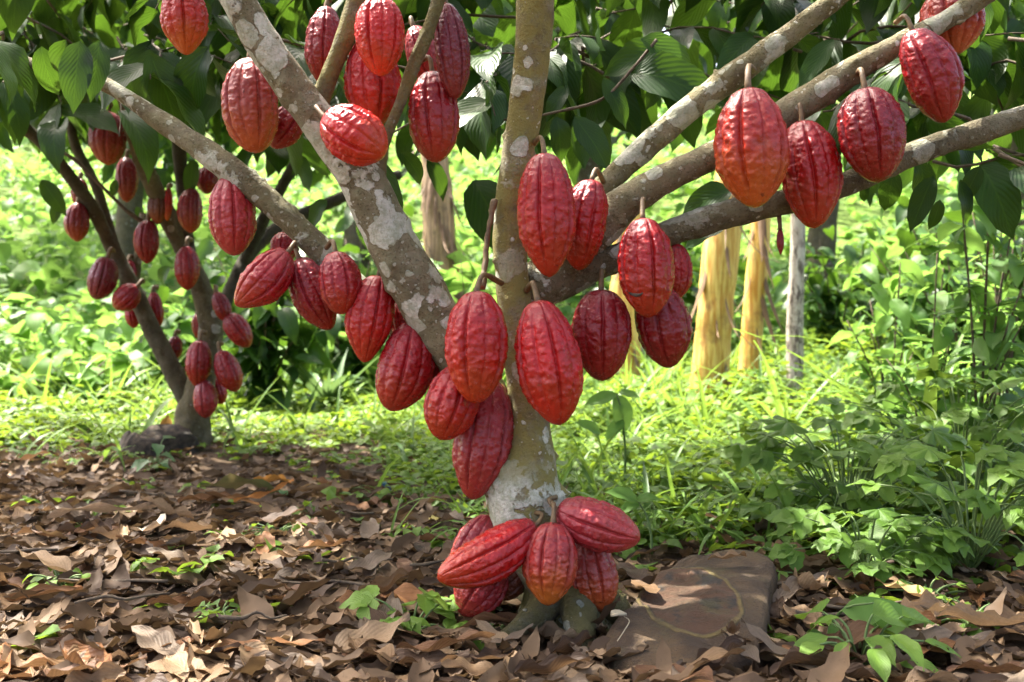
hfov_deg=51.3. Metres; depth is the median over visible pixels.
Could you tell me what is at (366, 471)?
dry twig
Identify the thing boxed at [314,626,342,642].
dry leaf
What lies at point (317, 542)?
dry leaf
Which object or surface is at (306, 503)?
weed tuft
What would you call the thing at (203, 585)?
dry leaf
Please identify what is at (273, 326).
shrub
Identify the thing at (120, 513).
dry leaf
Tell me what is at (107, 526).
dry leaf
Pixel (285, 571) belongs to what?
dry leaf
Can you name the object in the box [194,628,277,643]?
dry leaf
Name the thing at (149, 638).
dry leaf
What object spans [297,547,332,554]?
dry leaf
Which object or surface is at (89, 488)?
dry leaf
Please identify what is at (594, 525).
cocoa pod
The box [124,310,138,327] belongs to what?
cocoa pod
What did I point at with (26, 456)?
dry leaf
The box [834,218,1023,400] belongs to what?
shrub
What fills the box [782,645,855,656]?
dry leaf
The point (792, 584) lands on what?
dry leaf
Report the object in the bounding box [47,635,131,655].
dry leaf
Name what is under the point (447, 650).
dry leaf
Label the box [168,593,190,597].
dry leaf
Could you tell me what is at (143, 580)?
dry twig
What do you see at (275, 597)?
dry leaf
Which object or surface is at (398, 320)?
cocoa pod
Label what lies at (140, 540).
dry leaf
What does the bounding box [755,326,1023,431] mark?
grass clump
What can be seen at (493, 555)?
cocoa pod
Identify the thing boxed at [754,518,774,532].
dry leaf
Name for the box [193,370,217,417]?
cocoa pod
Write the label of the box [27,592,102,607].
dry leaf
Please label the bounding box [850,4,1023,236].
tree
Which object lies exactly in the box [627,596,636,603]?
dry leaf
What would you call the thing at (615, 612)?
wood chip
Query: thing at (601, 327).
cocoa pod
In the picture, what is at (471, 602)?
cocoa pod
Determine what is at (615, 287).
banana stem
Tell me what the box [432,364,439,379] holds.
cocoa pod
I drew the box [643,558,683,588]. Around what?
dry leaf
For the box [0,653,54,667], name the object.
dry leaf
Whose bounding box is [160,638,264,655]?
dry leaf
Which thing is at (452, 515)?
dry leaf
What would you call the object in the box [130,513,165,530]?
fallen leaf
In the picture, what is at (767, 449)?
lobed leaf plant
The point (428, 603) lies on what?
lobed leaf plant
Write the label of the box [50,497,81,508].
dry leaf
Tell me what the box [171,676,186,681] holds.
dry leaf
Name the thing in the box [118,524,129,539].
dry leaf
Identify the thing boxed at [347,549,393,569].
dry leaf
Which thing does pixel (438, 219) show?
trunk
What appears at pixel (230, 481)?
fallen leaf
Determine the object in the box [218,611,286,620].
dry twig
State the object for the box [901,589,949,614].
dry leaf
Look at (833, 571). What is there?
dry leaf
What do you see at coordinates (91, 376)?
shrub
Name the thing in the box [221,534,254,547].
dry leaf
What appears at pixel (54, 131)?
cocoa tree
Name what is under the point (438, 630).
dry leaf
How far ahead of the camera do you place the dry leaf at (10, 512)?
2.64 m
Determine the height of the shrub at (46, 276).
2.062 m
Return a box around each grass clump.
[653,340,846,440]
[669,414,833,484]
[672,384,751,427]
[710,380,809,426]
[728,328,920,445]
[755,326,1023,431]
[756,361,882,453]
[759,381,861,467]
[763,315,1022,486]
[784,350,871,437]
[892,436,1023,509]
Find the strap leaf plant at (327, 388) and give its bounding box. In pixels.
[278,348,378,407]
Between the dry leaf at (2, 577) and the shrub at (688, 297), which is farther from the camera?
the shrub at (688, 297)
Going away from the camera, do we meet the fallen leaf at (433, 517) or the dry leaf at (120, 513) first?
the dry leaf at (120, 513)
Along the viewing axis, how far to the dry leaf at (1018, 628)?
1.54 m
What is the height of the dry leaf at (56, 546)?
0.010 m
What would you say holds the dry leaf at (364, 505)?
on the ground at (844, 219)
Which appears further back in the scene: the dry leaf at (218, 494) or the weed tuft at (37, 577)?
the dry leaf at (218, 494)
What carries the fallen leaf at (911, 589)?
on the leaf litter
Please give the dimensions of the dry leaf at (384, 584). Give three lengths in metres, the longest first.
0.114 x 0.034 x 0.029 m
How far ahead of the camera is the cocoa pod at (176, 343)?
4.11 m
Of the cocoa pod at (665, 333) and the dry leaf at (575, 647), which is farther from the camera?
the cocoa pod at (665, 333)
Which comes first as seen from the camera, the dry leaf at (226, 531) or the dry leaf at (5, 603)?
the dry leaf at (5, 603)
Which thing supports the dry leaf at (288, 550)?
on the leaf litter
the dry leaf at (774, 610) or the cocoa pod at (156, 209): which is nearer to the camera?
the dry leaf at (774, 610)
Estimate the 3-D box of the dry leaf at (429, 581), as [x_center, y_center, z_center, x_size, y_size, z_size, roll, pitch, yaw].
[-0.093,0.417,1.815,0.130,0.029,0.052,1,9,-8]
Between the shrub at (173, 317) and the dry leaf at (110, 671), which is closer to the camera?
the dry leaf at (110, 671)
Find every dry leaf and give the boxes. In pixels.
[0,473,24,480]
[0,510,13,514]
[0,563,22,573]
[0,573,14,585]
[0,593,26,608]
[0,610,23,636]
[0,613,12,621]
[0,633,8,645]
[0,642,12,681]
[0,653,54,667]
[0,667,33,679]
[2,577,24,588]
[4,584,78,601]
[5,500,49,511]
[9,659,41,671]
[10,450,48,459]
[10,504,48,519]
[10,526,70,536]
[16,546,70,571]
[21,475,34,479]
[22,505,51,514]
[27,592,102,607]
[28,649,130,681]
[31,545,58,552]
[39,643,92,681]
[39,659,95,676]
[46,501,91,521]
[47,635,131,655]
[48,624,73,629]
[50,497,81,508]
[55,518,118,535]
[59,639,111,679]
[60,479,100,488]
[62,585,82,589]
[64,661,128,681]
[71,543,108,556]
[74,525,119,532]
[77,486,106,494]
[77,490,101,500]
[78,533,107,542]
[78,555,125,570]
[81,523,97,538]
[82,484,144,492]
[82,512,146,522]
[85,515,112,530]
[86,635,128,658]
[89,526,133,539]
[91,585,133,596]
[91,653,147,673]
[100,585,142,591]
[100,602,118,617]
[109,501,126,505]
[110,607,146,617]
[113,505,142,517]
[116,534,169,550]
[116,673,167,681]
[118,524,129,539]
[125,632,205,660]
[131,625,184,654]
[134,478,190,488]
[140,495,193,520]
[145,547,209,565]
[145,655,229,674]
[147,595,234,608]
[158,535,204,546]
[159,517,211,531]
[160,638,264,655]
[162,651,208,681]
[167,606,190,625]
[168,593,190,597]
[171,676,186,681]
[177,492,239,502]
[178,578,221,594]
[182,546,208,572]
[185,548,241,570]
[189,503,212,512]
[189,619,203,644]
[190,551,227,561]
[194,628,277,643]
[198,488,258,504]
[202,589,222,597]
[207,655,256,677]
[208,557,232,565]
[215,532,255,540]
[216,514,246,521]
[220,525,235,544]
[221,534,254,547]
[225,678,240,681]
[229,641,295,672]
[231,563,249,569]
[241,516,262,523]
[252,650,325,681]
[254,531,274,553]
[256,613,301,620]
[257,506,304,522]
[257,624,285,639]
[265,595,302,599]
[266,636,325,645]
[273,567,348,580]
[277,544,320,557]
[283,583,311,596]
[287,515,317,524]
[291,522,303,535]
[292,654,329,680]
[295,483,350,491]
[297,536,352,549]
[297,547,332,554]
[301,619,336,626]
[305,522,347,538]
[311,590,379,602]
[312,476,332,484]
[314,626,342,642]
[323,663,354,674]
[328,555,340,563]
[332,544,356,551]
[332,612,409,653]
[341,495,386,507]
[342,649,396,657]
[344,501,370,516]
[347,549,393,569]
[347,607,358,614]
[348,633,397,668]
[356,564,378,582]
[357,568,409,591]
[358,591,402,627]
[359,518,379,538]
[368,605,418,645]
[368,642,462,654]
[369,581,399,603]
[373,651,412,666]
[378,675,470,681]
[379,582,446,605]
[383,621,460,636]
[393,648,469,666]
[396,556,412,576]
[396,629,495,651]
[396,674,407,680]
[401,602,438,618]
[409,532,449,540]
[410,540,430,553]
[419,577,453,591]
[427,625,496,651]
[434,646,456,662]
[437,510,464,521]
[441,656,493,675]
[455,631,474,643]
[457,662,496,672]
[469,647,517,659]
[474,618,516,642]
[488,623,532,644]
[499,598,520,605]
[514,651,589,673]
[526,672,591,681]
[546,663,642,681]
[547,629,595,653]
[553,623,607,642]
[568,642,588,656]
[586,648,603,658]
[588,634,605,646]
[616,562,648,579]
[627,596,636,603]
[633,664,713,681]
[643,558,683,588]
[646,646,745,674]
[671,659,685,674]
[680,635,745,670]
[705,513,749,526]
[721,629,779,642]
[723,633,759,662]
[734,539,765,546]
[741,617,815,666]
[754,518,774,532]
[769,645,833,674]
[770,596,784,617]
[770,653,856,681]
[771,539,832,564]
[772,570,828,602]
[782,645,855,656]
[783,604,822,624]
[793,568,828,590]
[811,596,827,601]
[816,560,893,572]
[820,620,891,649]
[822,567,861,577]
[842,575,869,589]
[845,662,889,681]
[849,610,940,625]
[850,654,867,663]
[850,671,905,681]
[852,572,873,589]
[874,645,910,662]
[890,672,908,677]
[894,625,991,655]
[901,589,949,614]
[905,666,967,681]
[909,566,944,576]
[919,638,956,653]
[922,623,938,636]
[934,602,1023,627]
[937,616,961,618]
[947,659,1023,672]
[955,565,994,575]
[967,584,984,607]
[974,669,990,673]
[975,549,1014,560]
[980,622,1023,634]
[983,574,1009,580]
[988,586,1023,603]
[989,570,1023,582]
[990,669,1023,681]
[1000,661,1023,673]
[1003,625,1023,634]
[1006,569,1023,578]
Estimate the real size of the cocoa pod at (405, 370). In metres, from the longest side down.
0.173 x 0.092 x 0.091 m
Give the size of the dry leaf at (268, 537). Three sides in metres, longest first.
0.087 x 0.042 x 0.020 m
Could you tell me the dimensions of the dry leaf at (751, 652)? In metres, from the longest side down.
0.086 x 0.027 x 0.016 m
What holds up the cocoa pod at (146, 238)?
hanging from the cocoa tree at (54, 131)
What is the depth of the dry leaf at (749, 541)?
2.15 m
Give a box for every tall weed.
[574,389,639,480]
[605,487,660,554]
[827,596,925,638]
[829,259,931,427]
[875,230,988,452]
[907,142,1023,467]
[957,155,1023,425]
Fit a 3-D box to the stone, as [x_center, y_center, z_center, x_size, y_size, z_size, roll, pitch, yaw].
[0.307,0.461,1.663,0.223,0.185,0.571,0,0,23]
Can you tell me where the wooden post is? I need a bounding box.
[786,213,805,404]
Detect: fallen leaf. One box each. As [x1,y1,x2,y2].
[47,501,155,518]
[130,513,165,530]
[200,473,287,494]
[233,479,293,501]
[253,474,290,482]
[429,515,443,521]
[430,611,516,639]
[631,580,659,593]
[708,549,746,559]
[726,621,739,633]
[876,578,923,596]
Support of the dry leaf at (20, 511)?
on the leaf litter
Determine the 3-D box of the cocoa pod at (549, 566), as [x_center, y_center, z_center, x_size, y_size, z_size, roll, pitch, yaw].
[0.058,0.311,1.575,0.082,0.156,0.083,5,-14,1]
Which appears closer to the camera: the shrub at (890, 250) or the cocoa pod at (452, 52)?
the cocoa pod at (452, 52)
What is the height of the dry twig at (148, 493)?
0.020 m
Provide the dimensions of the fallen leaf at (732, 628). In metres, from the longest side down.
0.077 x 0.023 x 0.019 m
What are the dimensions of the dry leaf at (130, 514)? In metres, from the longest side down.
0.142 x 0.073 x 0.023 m
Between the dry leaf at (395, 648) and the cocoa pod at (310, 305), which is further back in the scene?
the cocoa pod at (310, 305)
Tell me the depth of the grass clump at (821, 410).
3.38 m
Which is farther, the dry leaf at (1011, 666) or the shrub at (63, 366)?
the shrub at (63, 366)
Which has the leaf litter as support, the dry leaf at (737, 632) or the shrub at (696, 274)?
the dry leaf at (737, 632)
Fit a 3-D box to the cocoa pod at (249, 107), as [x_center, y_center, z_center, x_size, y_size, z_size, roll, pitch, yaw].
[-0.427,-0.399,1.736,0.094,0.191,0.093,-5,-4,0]
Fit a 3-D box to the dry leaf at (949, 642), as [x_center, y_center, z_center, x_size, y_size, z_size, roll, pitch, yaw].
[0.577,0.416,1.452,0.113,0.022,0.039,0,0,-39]
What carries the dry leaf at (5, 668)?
on the leaf litter
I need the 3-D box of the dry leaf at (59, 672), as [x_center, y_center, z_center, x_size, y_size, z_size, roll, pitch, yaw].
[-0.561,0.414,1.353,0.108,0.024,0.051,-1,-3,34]
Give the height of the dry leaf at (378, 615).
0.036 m
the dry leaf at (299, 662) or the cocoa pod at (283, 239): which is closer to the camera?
the dry leaf at (299, 662)
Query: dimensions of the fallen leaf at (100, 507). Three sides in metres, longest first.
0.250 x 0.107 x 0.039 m
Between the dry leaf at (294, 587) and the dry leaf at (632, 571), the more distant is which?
the dry leaf at (632, 571)
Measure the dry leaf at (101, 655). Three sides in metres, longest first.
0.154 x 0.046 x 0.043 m
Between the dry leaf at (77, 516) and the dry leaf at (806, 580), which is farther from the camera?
the dry leaf at (77, 516)
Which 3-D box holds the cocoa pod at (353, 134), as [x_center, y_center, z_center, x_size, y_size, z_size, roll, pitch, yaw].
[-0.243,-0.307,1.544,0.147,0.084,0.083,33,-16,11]
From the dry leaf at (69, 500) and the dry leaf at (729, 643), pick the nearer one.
the dry leaf at (729, 643)
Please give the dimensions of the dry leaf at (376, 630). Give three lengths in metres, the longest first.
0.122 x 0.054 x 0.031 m
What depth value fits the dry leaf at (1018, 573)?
1.84 m
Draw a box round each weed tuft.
[22,567,90,589]
[77,505,130,523]
[188,599,240,628]
[241,522,314,539]
[292,500,343,518]
[350,491,392,506]
[389,523,454,540]
[431,497,483,510]
[754,546,778,561]
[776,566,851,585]
[874,576,971,604]
[923,596,999,628]
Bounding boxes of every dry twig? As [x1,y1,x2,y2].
[0,548,57,552]
[58,578,168,582]
[74,592,169,603]
[119,490,183,496]
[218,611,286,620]
[281,579,364,585]
[313,509,373,518]
[321,556,392,562]
[345,469,396,472]
[410,559,444,566]
[795,610,845,615]
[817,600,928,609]
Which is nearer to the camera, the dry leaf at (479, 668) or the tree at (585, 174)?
the dry leaf at (479, 668)
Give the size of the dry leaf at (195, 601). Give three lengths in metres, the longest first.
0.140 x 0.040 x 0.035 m
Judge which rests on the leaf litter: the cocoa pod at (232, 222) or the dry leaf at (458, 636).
the dry leaf at (458, 636)
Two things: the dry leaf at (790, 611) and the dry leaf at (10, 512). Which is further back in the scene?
the dry leaf at (10, 512)
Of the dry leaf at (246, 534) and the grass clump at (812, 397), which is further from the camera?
the grass clump at (812, 397)
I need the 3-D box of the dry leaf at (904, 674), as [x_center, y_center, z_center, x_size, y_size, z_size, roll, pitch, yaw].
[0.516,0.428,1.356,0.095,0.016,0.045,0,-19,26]
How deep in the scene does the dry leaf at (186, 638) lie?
1.51 m
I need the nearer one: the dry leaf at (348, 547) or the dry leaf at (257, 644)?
the dry leaf at (257, 644)
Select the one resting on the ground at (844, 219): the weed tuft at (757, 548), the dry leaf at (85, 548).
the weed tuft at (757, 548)
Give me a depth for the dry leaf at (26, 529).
2.23 m
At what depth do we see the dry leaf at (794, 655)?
1.39 m
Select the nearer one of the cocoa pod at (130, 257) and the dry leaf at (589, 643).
the dry leaf at (589, 643)
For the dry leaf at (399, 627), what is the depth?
1.54 m
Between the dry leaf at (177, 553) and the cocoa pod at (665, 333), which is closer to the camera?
the cocoa pod at (665, 333)
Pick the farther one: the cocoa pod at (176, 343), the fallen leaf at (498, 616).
the cocoa pod at (176, 343)
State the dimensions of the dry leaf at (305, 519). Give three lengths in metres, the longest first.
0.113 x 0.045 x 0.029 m
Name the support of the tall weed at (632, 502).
on the ground at (844, 219)
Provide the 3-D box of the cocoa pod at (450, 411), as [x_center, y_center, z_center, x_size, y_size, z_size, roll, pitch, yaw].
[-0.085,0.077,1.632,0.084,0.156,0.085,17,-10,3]
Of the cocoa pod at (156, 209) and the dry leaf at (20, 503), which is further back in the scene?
the cocoa pod at (156, 209)
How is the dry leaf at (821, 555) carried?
on the leaf litter
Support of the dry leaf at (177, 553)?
on the leaf litter
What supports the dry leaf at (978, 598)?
on the ground at (844, 219)
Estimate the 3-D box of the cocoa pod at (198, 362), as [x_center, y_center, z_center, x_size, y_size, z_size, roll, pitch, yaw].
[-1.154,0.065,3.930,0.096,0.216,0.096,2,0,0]
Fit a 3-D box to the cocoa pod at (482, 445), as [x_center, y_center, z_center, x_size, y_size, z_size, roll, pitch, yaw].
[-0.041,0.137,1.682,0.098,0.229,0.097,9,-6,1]
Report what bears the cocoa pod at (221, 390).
hanging from the cocoa tree at (54, 131)
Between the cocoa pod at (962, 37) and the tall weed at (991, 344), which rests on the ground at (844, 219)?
the tall weed at (991, 344)
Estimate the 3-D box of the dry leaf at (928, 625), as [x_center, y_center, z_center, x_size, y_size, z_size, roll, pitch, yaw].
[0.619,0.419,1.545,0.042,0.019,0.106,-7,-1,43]
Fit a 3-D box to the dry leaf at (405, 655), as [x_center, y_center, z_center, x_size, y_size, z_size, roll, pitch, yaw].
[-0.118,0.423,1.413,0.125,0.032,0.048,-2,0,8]
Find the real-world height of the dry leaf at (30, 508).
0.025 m
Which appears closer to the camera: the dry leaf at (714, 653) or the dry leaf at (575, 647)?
the dry leaf at (714, 653)
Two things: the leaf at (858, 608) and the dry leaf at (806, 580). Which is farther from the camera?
the dry leaf at (806, 580)
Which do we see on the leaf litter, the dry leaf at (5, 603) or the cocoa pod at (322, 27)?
the dry leaf at (5, 603)
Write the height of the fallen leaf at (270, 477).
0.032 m
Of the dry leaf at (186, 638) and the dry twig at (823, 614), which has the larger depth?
the dry twig at (823, 614)
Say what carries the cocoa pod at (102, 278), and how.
attached to the cocoa tree at (54, 131)
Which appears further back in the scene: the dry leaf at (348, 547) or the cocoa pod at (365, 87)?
the dry leaf at (348, 547)
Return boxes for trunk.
[393,148,468,301]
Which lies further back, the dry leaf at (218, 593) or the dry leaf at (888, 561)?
the dry leaf at (888, 561)
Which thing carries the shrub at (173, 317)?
on the ground at (844, 219)
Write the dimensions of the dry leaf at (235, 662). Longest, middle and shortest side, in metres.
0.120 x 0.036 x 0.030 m
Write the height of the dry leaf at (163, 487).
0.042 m
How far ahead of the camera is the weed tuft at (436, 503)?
2.76 m
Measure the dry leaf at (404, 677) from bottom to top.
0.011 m
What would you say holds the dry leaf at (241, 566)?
on the leaf litter
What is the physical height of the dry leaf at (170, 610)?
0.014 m
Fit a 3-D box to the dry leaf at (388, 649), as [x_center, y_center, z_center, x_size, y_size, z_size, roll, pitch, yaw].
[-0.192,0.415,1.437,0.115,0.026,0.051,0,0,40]
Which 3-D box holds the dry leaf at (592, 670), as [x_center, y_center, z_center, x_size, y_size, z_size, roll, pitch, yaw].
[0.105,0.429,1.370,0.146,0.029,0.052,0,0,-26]
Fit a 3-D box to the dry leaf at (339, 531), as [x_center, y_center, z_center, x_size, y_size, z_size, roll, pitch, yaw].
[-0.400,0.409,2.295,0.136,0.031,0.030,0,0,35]
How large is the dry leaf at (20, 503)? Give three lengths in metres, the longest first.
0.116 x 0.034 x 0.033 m
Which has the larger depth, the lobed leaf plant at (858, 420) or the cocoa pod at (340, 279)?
the lobed leaf plant at (858, 420)
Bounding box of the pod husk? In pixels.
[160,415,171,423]
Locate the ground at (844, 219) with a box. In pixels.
[0,19,1023,681]
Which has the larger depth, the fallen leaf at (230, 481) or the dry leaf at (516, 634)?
the fallen leaf at (230, 481)
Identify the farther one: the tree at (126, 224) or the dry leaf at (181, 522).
the tree at (126, 224)
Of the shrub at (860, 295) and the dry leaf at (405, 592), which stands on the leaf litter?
the dry leaf at (405, 592)
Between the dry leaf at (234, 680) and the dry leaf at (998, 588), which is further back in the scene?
the dry leaf at (998, 588)
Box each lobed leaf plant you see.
[339,585,467,639]
[453,607,503,613]
[715,414,973,528]
[763,503,975,582]
[812,367,1023,496]
[843,440,1023,572]
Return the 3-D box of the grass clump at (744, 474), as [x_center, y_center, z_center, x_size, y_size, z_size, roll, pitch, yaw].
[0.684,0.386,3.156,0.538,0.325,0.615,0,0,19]
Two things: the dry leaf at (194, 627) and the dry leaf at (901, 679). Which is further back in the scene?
the dry leaf at (194, 627)
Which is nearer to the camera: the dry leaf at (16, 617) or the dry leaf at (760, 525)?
the dry leaf at (16, 617)
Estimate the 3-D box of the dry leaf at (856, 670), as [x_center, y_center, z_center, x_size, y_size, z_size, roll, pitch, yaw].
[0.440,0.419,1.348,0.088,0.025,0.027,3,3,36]
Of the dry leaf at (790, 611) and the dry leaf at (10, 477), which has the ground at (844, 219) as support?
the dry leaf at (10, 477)
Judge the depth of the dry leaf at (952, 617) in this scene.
1.61 m
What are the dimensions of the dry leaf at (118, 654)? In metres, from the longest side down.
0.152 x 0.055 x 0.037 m
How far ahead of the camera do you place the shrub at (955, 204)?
9.37 m
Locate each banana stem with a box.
[602,214,642,385]
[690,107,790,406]
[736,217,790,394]
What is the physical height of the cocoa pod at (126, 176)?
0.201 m
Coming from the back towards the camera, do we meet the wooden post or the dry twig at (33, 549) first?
the wooden post
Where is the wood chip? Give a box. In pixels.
[610,609,626,616]
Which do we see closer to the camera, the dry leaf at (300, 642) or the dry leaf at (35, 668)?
the dry leaf at (35, 668)
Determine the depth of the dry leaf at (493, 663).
1.42 m
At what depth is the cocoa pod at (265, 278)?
1.68 m
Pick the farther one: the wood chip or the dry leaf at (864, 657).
the wood chip
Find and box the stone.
[604,549,777,672]
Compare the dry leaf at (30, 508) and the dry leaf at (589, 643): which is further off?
the dry leaf at (30, 508)
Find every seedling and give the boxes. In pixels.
[131,435,175,471]
[794,598,961,681]
[809,629,821,632]
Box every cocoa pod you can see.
[63,197,89,241]
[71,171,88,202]
[87,247,118,299]
[88,102,126,164]
[112,278,144,310]
[115,149,138,201]
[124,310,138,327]
[127,254,136,275]
[133,212,159,263]
[147,198,164,223]
[148,285,163,325]
[160,0,208,54]
[164,183,172,220]
[169,329,182,358]
[174,236,200,289]
[176,188,202,232]
[185,330,211,385]
[191,312,197,338]
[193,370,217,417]
[197,167,218,193]
[208,178,256,255]
[212,285,231,320]
[213,341,242,391]
[215,377,227,403]
[221,53,278,152]
[223,313,252,347]
[234,240,296,307]
[270,106,302,148]
[270,230,294,258]
[288,246,336,329]
[304,0,339,80]
[314,104,387,166]
[318,239,361,314]
[343,43,401,123]
[344,270,394,361]
[354,0,404,75]
[375,323,435,410]
[391,302,405,331]
[405,16,437,77]
[408,55,459,162]
[423,367,479,439]
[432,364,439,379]
[434,0,470,98]
[437,510,543,588]
[444,272,508,403]
[451,514,492,552]
[452,381,513,499]
[453,576,508,616]
[503,572,523,600]
[514,280,583,424]
[517,135,575,276]
[522,501,577,605]
[547,495,639,552]
[566,167,608,270]
[571,268,631,380]
[573,544,618,611]
[617,197,674,317]
[634,289,692,367]
[671,243,692,297]
[713,63,789,207]
[776,215,783,254]
[782,102,843,228]
[836,67,906,182]
[893,14,964,122]
[919,0,985,54]
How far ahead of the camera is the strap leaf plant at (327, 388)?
6.46 m
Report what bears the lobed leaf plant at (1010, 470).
on the ground at (844, 219)
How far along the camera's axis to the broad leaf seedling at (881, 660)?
1.43 m
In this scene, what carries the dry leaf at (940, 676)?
on the leaf litter
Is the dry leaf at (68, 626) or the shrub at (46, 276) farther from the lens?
the shrub at (46, 276)
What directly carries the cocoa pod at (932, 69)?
attached to the cocoa tree at (532, 76)
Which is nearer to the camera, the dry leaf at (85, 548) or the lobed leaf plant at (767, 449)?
the dry leaf at (85, 548)
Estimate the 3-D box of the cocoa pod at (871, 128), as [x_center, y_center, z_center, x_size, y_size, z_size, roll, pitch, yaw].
[0.536,-0.328,1.598,0.099,0.186,0.104,-7,-4,-1]
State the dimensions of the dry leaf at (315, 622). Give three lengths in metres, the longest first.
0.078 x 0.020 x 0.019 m
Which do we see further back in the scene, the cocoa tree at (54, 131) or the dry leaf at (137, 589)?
the cocoa tree at (54, 131)
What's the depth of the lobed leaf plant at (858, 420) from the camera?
2.76 m
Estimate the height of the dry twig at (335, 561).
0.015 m
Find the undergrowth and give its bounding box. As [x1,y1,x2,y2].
[0,100,1020,394]
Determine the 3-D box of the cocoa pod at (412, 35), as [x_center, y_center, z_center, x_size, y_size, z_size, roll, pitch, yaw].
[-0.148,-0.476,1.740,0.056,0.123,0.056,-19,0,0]
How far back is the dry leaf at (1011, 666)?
1.34 m
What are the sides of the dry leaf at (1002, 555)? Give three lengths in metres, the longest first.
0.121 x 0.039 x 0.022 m
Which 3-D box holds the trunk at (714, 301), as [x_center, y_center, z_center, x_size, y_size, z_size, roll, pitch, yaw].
[1.139,-0.508,5.407,0.550,2.102,0.348,0,0,37]
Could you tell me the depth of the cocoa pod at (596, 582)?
1.60 m
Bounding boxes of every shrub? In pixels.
[0,211,85,304]
[0,341,143,411]
[43,337,195,382]
[119,269,231,374]
[196,207,340,411]
[203,204,329,308]
[298,204,413,396]
[366,241,504,381]
[458,248,494,294]
[588,187,746,355]
[693,271,698,281]
[739,250,963,332]
[769,225,930,363]
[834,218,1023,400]
[843,348,979,429]
[880,183,1023,294]
[895,156,1023,367]
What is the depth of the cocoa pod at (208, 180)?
4.09 m
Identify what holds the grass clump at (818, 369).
on the ground at (844, 219)
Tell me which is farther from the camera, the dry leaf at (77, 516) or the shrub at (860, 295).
the shrub at (860, 295)
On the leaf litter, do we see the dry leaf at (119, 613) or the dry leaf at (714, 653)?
the dry leaf at (119, 613)
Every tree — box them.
[0,0,544,445]
[0,0,1023,648]
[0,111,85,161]
[44,30,235,288]
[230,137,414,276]
[485,0,765,304]
[716,0,1006,278]
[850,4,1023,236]
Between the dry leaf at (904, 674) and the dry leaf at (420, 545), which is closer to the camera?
the dry leaf at (904, 674)
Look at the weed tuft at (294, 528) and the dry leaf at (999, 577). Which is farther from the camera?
the weed tuft at (294, 528)
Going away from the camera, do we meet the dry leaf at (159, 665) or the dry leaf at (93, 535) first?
the dry leaf at (159, 665)
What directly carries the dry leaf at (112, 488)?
on the ground at (844, 219)
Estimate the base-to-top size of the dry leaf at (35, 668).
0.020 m
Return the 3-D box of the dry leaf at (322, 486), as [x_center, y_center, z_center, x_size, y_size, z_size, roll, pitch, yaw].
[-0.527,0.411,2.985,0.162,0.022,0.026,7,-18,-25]
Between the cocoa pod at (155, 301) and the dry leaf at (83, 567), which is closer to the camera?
the dry leaf at (83, 567)
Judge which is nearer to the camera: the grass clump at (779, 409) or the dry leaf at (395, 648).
the dry leaf at (395, 648)
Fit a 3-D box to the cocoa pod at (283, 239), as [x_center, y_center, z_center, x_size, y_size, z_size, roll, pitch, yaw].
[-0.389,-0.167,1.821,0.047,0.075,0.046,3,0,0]
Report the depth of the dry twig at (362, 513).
2.52 m
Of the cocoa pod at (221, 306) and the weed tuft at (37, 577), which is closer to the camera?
the weed tuft at (37, 577)
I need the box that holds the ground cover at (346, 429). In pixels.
[0,321,1023,652]
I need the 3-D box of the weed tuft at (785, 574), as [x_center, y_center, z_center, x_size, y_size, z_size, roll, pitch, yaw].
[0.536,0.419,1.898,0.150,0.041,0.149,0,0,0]
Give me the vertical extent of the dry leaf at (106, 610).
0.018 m
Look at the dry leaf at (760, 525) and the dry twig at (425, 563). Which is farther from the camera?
the dry leaf at (760, 525)
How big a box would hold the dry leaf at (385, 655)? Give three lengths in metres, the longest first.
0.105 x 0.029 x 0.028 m
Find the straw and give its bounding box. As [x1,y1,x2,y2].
[617,616,629,640]
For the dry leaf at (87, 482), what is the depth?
3.19 m
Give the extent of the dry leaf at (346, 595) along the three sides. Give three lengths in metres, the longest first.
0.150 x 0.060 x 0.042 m
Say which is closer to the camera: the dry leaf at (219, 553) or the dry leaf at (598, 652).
the dry leaf at (598, 652)
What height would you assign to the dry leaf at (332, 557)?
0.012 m
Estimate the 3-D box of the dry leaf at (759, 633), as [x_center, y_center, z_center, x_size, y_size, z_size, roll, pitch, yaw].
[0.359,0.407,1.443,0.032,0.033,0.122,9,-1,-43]
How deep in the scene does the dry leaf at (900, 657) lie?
1.40 m
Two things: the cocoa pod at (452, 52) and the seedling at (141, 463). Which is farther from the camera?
the seedling at (141, 463)
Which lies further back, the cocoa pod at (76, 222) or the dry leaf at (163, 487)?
the cocoa pod at (76, 222)
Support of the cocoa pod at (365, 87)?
attached to the cocoa tree at (532, 76)
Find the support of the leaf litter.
on the ground at (844, 219)
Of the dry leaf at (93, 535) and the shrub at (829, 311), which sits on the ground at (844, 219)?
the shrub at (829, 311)
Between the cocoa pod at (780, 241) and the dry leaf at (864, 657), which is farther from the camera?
the cocoa pod at (780, 241)
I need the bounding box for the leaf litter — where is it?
[0,417,1023,681]

